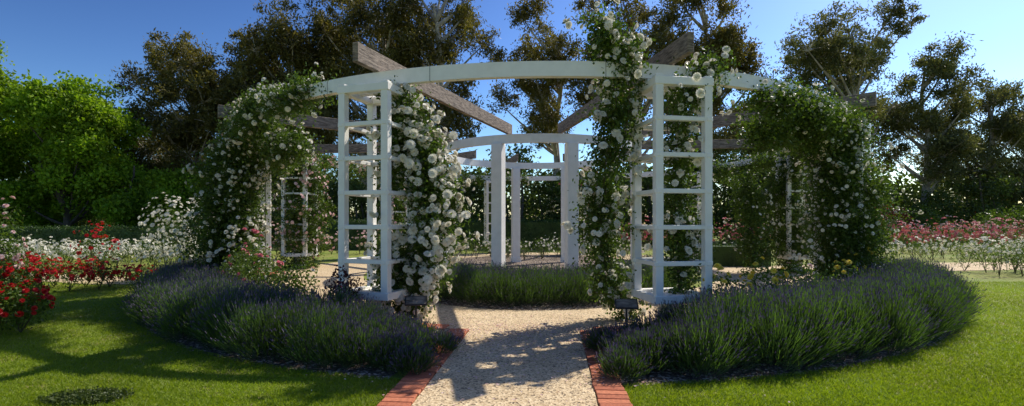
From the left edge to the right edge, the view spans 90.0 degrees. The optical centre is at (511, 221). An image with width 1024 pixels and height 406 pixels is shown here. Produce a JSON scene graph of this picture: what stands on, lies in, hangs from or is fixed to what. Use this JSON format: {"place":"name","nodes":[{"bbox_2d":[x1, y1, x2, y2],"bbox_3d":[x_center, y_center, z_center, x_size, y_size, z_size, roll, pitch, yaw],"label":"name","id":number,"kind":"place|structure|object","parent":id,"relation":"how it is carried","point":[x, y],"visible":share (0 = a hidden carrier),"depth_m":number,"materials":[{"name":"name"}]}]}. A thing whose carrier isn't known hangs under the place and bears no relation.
{"place":"outdoors","nodes":[
{"label":"outdoors","id":0,"kind":"place"},
{"bbox_2d":[30,273,135,283],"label":"gravel path","id":1,"kind":"structure","parent":0,"point":[116,279],"depth_m":14.32,"materials":[{"name":"beige gravel"}]},
{"bbox_2d":[137,318,450,378],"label":"garden bed soil","id":2,"kind":"structure","parent":0,"point":[362,370],"depth_m":6.00,"materials":[{"name":"brown soil"}]},
{"bbox_2d":[217,228,286,285],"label":"red rose bush","id":3,"kind":"object","parent":2,"relation":"on","point":[255,274],"visible":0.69,"depth_m":9.63,"materials":[{"name":"green plant"}]},
{"bbox_2d":[223,257,323,294],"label":"shrub rose","id":4,"kind":"object","parent":2,"relation":"on","point":[285,278],"visible":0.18,"depth_m":8.63,"materials":[{"name":"leaf"},{"name":"cane"},{"name":"pink petal"}]},
{"bbox_2d":[114,255,465,375],"bbox_3d":[-5.630,1.252,10.259,3.711,0.831,13.514,0,0,-37],"label":"lavender hedge","id":5,"kind":"object","parent":2,"relation":"on","point":[211,305],"visible":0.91,"depth_m":6.40,"materials":[{"name":"plant"}]},
{"bbox_2d":[325,264,364,302],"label":"purple leaf shrub","id":6,"kind":"object","parent":2,"relation":"on","point":[345,274],"visible":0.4,"depth_m":7.78,"materials":[{"name":"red plant"}]},
{"bbox_2d":[405,296,426,320],"bbox_3d":[-1.498,1.407,7.990,0.340,0.486,0.170,0,0,-9],"label":"plant label sign","id":7,"kind":"object","parent":2,"relation":"on","point":[415,301],"visible":0.88,"depth_m":7.98,"materials":[{"name":"metal"}]},
{"bbox_2d":[411,324,597,405],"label":"gravel path","id":8,"kind":"structure","parent":0,"point":[505,393],"depth_m":5.57,"materials":[{"name":"beige gravel"}]},
{"bbox_2d":[0,224,1023,405],"bbox_3d":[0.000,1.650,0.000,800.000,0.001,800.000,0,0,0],"label":"lawn ground","id":9,"kind":"structure","parent":0,"point":[992,275],"depth_m":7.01,"materials":[{"name":"green plant"}]},
{"bbox_2d":[0,196,28,323],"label":"pink rose bush","id":10,"kind":"object","parent":9,"relation":"on","point":[16,257],"visible":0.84,"depth_m":8.24,"materials":[{"name":"green plant"}]},
{"bbox_2d":[0,41,46,223],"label":"deciduous tree","id":11,"kind":"object","parent":9,"relation":"on","point":[9,171],"visible":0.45,"depth_m":35.10,"materials":[{"name":"green plant"}]},
{"bbox_2d":[0,259,56,332],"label":"red rose bush","id":12,"kind":"object","parent":9,"relation":"on","point":[26,293],"visible":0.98,"depth_m":7.63,"materials":[{"name":"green plant"}]},
{"bbox_2d":[12,157,90,225],"bbox_3d":[-34.151,-2.503,38.352,7.042,8.909,6.335,0,0,-42],"label":"deciduous tree","id":13,"kind":"object","parent":9,"relation":"on","point":[34,180],"visible":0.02,"depth_m":36.82,"materials":[{"name":"green plant"}]},
{"bbox_2d":[0,69,154,228],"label":"deciduous tree","id":14,"kind":"object","parent":9,"relation":"on","point":[76,128],"visible":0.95,"depth_m":34.20,"materials":[{"name":"green plant"}]},
{"bbox_2d":[0,251,155,290],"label":"red rose bed","id":15,"kind":"object","parent":9,"relation":"on","point":[102,274],"visible":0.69,"depth_m":12.46,"materials":[{"name":"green plant"}]},
{"bbox_2d":[36,386,134,405],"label":"clover patch","id":16,"kind":"object","parent":9,"relation":"on","point":[81,396],"visible":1,"depth_m":4.71,"materials":[{"name":"green plant"}]},
{"bbox_2d":[69,221,119,273],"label":"red rose bush","id":17,"kind":"object","parent":9,"relation":"on","point":[96,236],"visible":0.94,"depth_m":15.54,"materials":[{"name":"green plant"}]},
{"bbox_2d":[0,224,207,253],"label":"clipped hedge","id":18,"kind":"object","parent":9,"relation":"on","point":[58,233],"visible":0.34,"depth_m":26.61,"materials":[{"name":"green plant"}]},
{"bbox_2d":[1,234,211,268],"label":"white rose bed","id":19,"kind":"object","parent":9,"relation":"on","point":[67,250],"visible":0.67,"depth_m":19.23,"materials":[{"name":"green plant"}]},
{"bbox_2d":[74,148,191,228],"bbox_3d":[-26.677,-1.655,36.438,6.936,7.626,6.420,0,0,-41],"label":"deciduous tree","id":20,"kind":"object","parent":9,"relation":"on","point":[125,208],"visible":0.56,"depth_m":35.18,"materials":[{"name":"green plant"}]},
{"bbox_2d":[0,176,288,228],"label":"background shrubbery","id":21,"kind":"object","parent":9,"relation":"on","point":[83,223],"visible":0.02,"depth_m":44.09,"materials":[{"name":"green plant"}]},
{"bbox_2d":[97,27,229,204],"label":"eucalyptus tree","id":22,"kind":"object","parent":9,"relation":"on","point":[183,135],"visible":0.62,"depth_m":40.21,"materials":[{"name":"green plant"}]},
{"bbox_2d":[134,108,206,164],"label":"eucalyptus tree","id":23,"kind":"object","parent":9,"relation":"on","point":[164,145],"visible":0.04,"depth_m":48.52,"materials":[{"name":"green plant"}]},
{"bbox_2d":[134,192,208,264],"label":"white standard rose","id":24,"kind":"object","parent":9,"relation":"on","point":[162,229],"visible":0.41,"depth_m":18.31,"materials":[{"name":"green plant"}]},
{"bbox_2d":[136,159,213,228],"bbox_3d":[-23.504,-1.187,36.938,6.308,6.536,6.330,0,0,0],"label":"deciduous tree","id":25,"kind":"object","parent":9,"relation":"on","point":[161,196],"visible":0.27,"depth_m":35.66,"materials":[{"name":"green plant"}]},
{"bbox_2d":[184,24,309,205],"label":"eucalyptus tree","id":26,"kind":"object","parent":9,"relation":"on","point":[254,70],"visible":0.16,"depth_m":41.31,"materials":[{"name":"green plant"}]},
{"bbox_2d":[182,221,379,254],"bbox_3d":[-11.059,0.806,26.566,11.702,1.702,2.920,0,0,0],"label":"pink rose bed","id":27,"kind":"object","parent":9,"relation":"on","point":[336,239],"visible":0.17,"depth_m":26.11,"materials":[{"name":"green plant"}]},
{"bbox_2d":[214,0,356,158],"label":"eucalyptus tree","id":28,"kind":"object","parent":9,"relation":"on","point":[273,49],"visible":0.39,"depth_m":39.77,"materials":[{"name":"green plant"}]},
{"bbox_2d":[279,0,462,186],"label":"eucalyptus tree","id":29,"kind":"object","parent":9,"relation":"on","point":[359,14],"visible":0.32,"depth_m":40.30,"materials":[{"name":"green plant"}]},
{"bbox_2d":[365,0,500,153],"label":"eucalyptus tree","id":30,"kind":"object","parent":9,"relation":"on","point":[461,16],"visible":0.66,"depth_m":41.45,"materials":[{"name":"green plant"}]},
{"bbox_2d":[308,218,582,249],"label":"clipped hedge","id":31,"kind":"object","parent":9,"relation":"on","point":[531,231],"visible":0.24,"depth_m":30.65,"materials":[{"name":"green plant"}]},
{"bbox_2d":[0,138,1021,234],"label":"distant trees","id":32,"kind":"object","parent":9,"relation":"on","point":[906,180],"visible":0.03,"depth_m":64.74,"materials":[{"name":"green plant"}]},
{"bbox_2d":[482,0,579,218],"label":"eucalyptus tree","id":33,"kind":"object","parent":9,"relation":"on","point":[544,117],"visible":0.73,"depth_m":45.00,"materials":[{"name":"green plant"}]},
{"bbox_2d":[271,130,810,244],"bbox_3d":[1.098,-2.432,39.413,49.216,8.451,8.542,0,0,0],"label":"background shrubbery","id":34,"kind":"object","parent":9,"relation":"on","point":[554,193],"visible":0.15,"depth_m":37.93,"materials":[{"name":"green plant"}]},
{"bbox_2d":[558,0,696,227],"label":"eucalyptus tree","id":35,"kind":"object","parent":9,"relation":"on","point":[669,18],"visible":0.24,"depth_m":41.39,"materials":[{"name":"green plant"}]},
{"bbox_2d":[613,216,770,247],"bbox_3d":[9.872,0.643,30.045,9.620,2.023,3.676,0,0,0],"label":"pink rose bed","id":36,"kind":"object","parent":9,"relation":"on","point":[651,236],"visible":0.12,"depth_m":29.44,"materials":[{"name":"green plant"}]},
{"bbox_2d":[640,0,782,167],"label":"eucalyptus tree","id":37,"kind":"object","parent":9,"relation":"on","point":[744,53],"visible":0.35,"depth_m":40.93,"materials":[{"name":"green plant"}]},
{"bbox_2d":[700,241,773,266],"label":"box hedge","id":38,"kind":"object","parent":9,"relation":"on","point":[724,255],"visible":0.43,"depth_m":18.90,"materials":[{"name":"green plant"}]},
{"bbox_2d":[717,81,786,189],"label":"eucalyptus tree","id":39,"kind":"object","parent":9,"relation":"on","point":[749,151],"visible":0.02,"depth_m":45.12,"materials":[{"name":"green plant"}]},
{"bbox_2d":[774,120,902,183],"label":"eucalyptus tree","id":40,"kind":"object","parent":9,"relation":"on","point":[887,166],"visible":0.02,"depth_m":48.94,"materials":[{"name":"green plant"}]},
{"bbox_2d":[754,0,936,138],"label":"eucalyptus tree","id":41,"kind":"object","parent":9,"relation":"on","point":[823,58],"visible":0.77,"depth_m":43.00,"materials":[{"name":"green plant"}]},
{"bbox_2d":[724,160,1023,241],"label":"background shrubbery","id":42,"kind":"object","parent":9,"relation":"on","point":[989,190],"visible":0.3,"depth_m":43.22,"materials":[{"name":"green plant"}]},
{"bbox_2d":[876,202,914,240],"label":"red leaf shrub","id":43,"kind":"object","parent":9,"relation":"on","point":[906,215],"visible":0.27,"depth_m":35.84,"materials":[{"name":"green plant"}]},
{"bbox_2d":[870,31,997,239],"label":"eucalyptus tree","id":44,"kind":"object","parent":9,"relation":"on","point":[947,148],"visible":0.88,"depth_m":44.84,"materials":[{"name":"green plant"}]},
{"bbox_2d":[877,234,1023,260],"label":"cream rose bed","id":45,"kind":"object","parent":9,"relation":"on","point":[942,248],"visible":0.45,"depth_m":22.48,"materials":[{"name":"beige plant"}]},
{"bbox_2d":[878,214,1023,253],"bbox_3d":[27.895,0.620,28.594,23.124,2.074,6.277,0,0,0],"label":"pink rose bed","id":46,"kind":"object","parent":9,"relation":"on","point":[945,229],"visible":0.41,"depth_m":27.86,"materials":[{"name":"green plant"}]},
{"bbox_2d":[904,79,1023,216],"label":"eucalyptus tree","id":47,"kind":"object","parent":9,"relation":"on","point":[1004,122],"visible":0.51,"depth_m":47.53,"materials":[{"name":"green plant"}]},
{"bbox_2d":[907,202,1023,241],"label":"green shrub","id":48,"kind":"object","parent":9,"relation":"on","point":[939,216],"visible":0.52,"depth_m":37.13,"materials":[{"name":"green plant"}]},
{"bbox_2d":[949,234,1023,275],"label":"white rose bed","id":49,"kind":"object","parent":9,"relation":"on","point":[1012,252],"visible":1,"depth_m":16.43,"materials":[{"name":"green plant"}]},
{"bbox_2d":[975,78,1023,233],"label":"eucalyptus tree","id":50,"kind":"object","parent":9,"relation":"on","point":[1021,99],"visible":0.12,"depth_m":50.44,"materials":[{"name":"green plant"}]},
{"bbox_2d":[0,0,1023,223],"label":"sky","id":51,"kind":"structure","parent":0,"point":[88,38],"materials":[{"name":"blue"}]},
{"bbox_2d":[261,253,813,330],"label":"gravel ring path","id":52,"kind":"structure","parent":0,"point":[456,313],"depth_m":9.28,"materials":[{"name":"beige gravel"}]},
{"bbox_2d":[270,271,632,405],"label":"brick edging","id":53,"kind":"object","parent":52,"relation":"on","point":[610,392],"visible":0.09,"depth_m":5.12,"materials":[{"name":"red brick"}]},
{"bbox_2d":[287,283,789,405],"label":"fallen petals","id":54,"kind":"object","parent":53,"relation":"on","point":[540,334],"visible":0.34,"depth_m":6.97,"materials":[{"name":"white plant"}]},
{"bbox_2d":[218,32,876,315],"bbox_3d":[0.900,-0.556,17.561,18.188,4.412,20.313,0,0,0],"label":"garden pergola","id":55,"kind":"object","parent":52,"relation":"on","point":[362,88],"visible":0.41,"depth_m":8.28,"materials":[{"name":"white paint"}]},
{"bbox_2d":[170,61,337,282],"bbox_3d":[-5.121,-0.293,10.998,6.205,5.571,2.368,0,0,35],"label":"climbing rose","id":56,"kind":"object","parent":55,"relation":"attached to","point":[260,139],"visible":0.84,"depth_m":11.42,"materials":[{"name":"green plant"}]},
{"bbox_2d":[222,129,365,268],"bbox_3d":[-7.411,-0.592,17.499,2.619,5.090,9.558,0,0,0],"label":"climbing rose","id":57,"kind":"object","parent":55,"relation":"attached to","point":[296,216],"visible":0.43,"depth_m":18.02,"materials":[{"name":"green plant"}]},
{"bbox_2d":[353,161,406,249],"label":"climbing rose","id":58,"kind":"object","parent":55,"relation":"attached to","point":[396,220],"visible":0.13,"depth_m":23.50,"materials":[{"name":"green plant"}]},
{"bbox_2d":[360,75,479,320],"bbox_3d":[-1.518,-0.412,8.494,1.967,4.130,1.700,0,0,0],"label":"climbing rose","id":59,"kind":"object","parent":55,"relation":"attached to","point":[434,201],"visible":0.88,"depth_m":8.28,"materials":[{"name":"white plant"}]},
{"bbox_2d":[454,169,531,252],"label":"climbing rose","id":60,"kind":"object","parent":55,"relation":"attached to","point":[478,180],"visible":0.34,"depth_m":26.90,"materials":[{"name":"green plant"}]},
{"bbox_2d":[555,169,629,246],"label":"climbing rose","id":61,"kind":"object","parent":55,"relation":"attached to","point":[559,181],"visible":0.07,"depth_m":26.71,"materials":[{"name":"green plant"}]},
{"bbox_2d":[561,0,745,320],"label":"climbing rose","id":62,"kind":"object","parent":55,"relation":"attached to","point":[606,37],"visible":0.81,"depth_m":8.04,"materials":[{"name":"green plant"}]},
{"bbox_2d":[652,158,734,258],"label":"climbing rose","id":63,"kind":"object","parent":55,"relation":"attached to","point":[718,173],"visible":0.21,"depth_m":21.53,"materials":[{"name":"green plant"}]},
{"bbox_2d":[723,108,876,272],"bbox_3d":[8.479,-0.367,16.405,3.465,5.231,9.580,0,0,0],"label":"climbing rose","id":64,"kind":"object","parent":55,"relation":"attached to","point":[750,200],"visible":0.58,"depth_m":16.44,"materials":[{"name":"green plant"}]},
{"bbox_2d":[720,69,923,284],"bbox_3d":[6.066,-0.295,9.932,5.640,4.890,2.376,0,0,-41],"label":"climbing rose","id":65,"kind":"object","parent":55,"relation":"attached to","point":[823,135],"visible":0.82,"depth_m":10.38,"materials":[{"name":"green plant"}]},
{"bbox_2d":[378,254,700,309],"bbox_3d":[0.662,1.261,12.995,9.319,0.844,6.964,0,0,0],"label":"lavender bed","id":66,"kind":"object","parent":0,"point":[488,283],"visible":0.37,"depth_m":10.19,"materials":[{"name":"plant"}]},
{"bbox_2d":[451,232,642,259],"bbox_3d":[0.856,1.037,23.144,10.078,1.240,3.154,0,0,0],"label":"white rose bed","id":67,"kind":"object","parent":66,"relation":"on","point":[523,251],"visible":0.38,"depth_m":22.87,"materials":[{"name":"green plant"}]},
{"bbox_2d":[617,325,955,385],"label":"garden bed soil","id":68,"kind":"structure","parent":0,"point":[667,375],"depth_m":5.67,"materials":[{"name":"brown soil"}]},
{"bbox_2d":[614,299,638,325],"bbox_3d":[1.719,1.407,7.690,0.340,0.486,0.170,0,0,6],"label":"plant label sign","id":69,"kind":"object","parent":68,"relation":"on","point":[625,304],"visible":0.88,"depth_m":7.68,"materials":[{"name":"metal"}]},
{"bbox_2d":[700,253,799,296],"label":"yellow rose bush","id":70,"kind":"object","parent":68,"relation":"on","point":[718,266],"visible":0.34,"depth_m":7.84,"materials":[{"name":"green plant"}]},
{"bbox_2d":[577,254,991,381],"bbox_3d":[5.629,1.211,8.590,11.708,0.953,3.396,0,0,-40],"label":"lavender hedge","id":71,"kind":"object","parent":68,"relation":"on","point":[910,302],"visible":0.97,"depth_m":6.05,"materials":[{"name":"plant"}]},
{"bbox_2d":[775,259,843,286],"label":"foliage","id":72,"kind":"object","parent":68,"relation":"on","point":[801,273],"visible":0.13,"depth_m":8.53,"materials":[{"name":"green plant"}]},
{"bbox_2d":[813,234,880,281],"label":"yellow rose bush","id":73,"kind":"object","parent":68,"relation":"on","point":[843,271],"visible":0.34,"depth_m":9.64,"materials":[{"name":"green plant"}]},
{"bbox_2d":[739,262,1023,274],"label":"gravel path","id":74,"kind":"structure","parent":0,"point":[971,267],"depth_m":18.41,"materials":[{"name":"beige gravel"}]}
]}

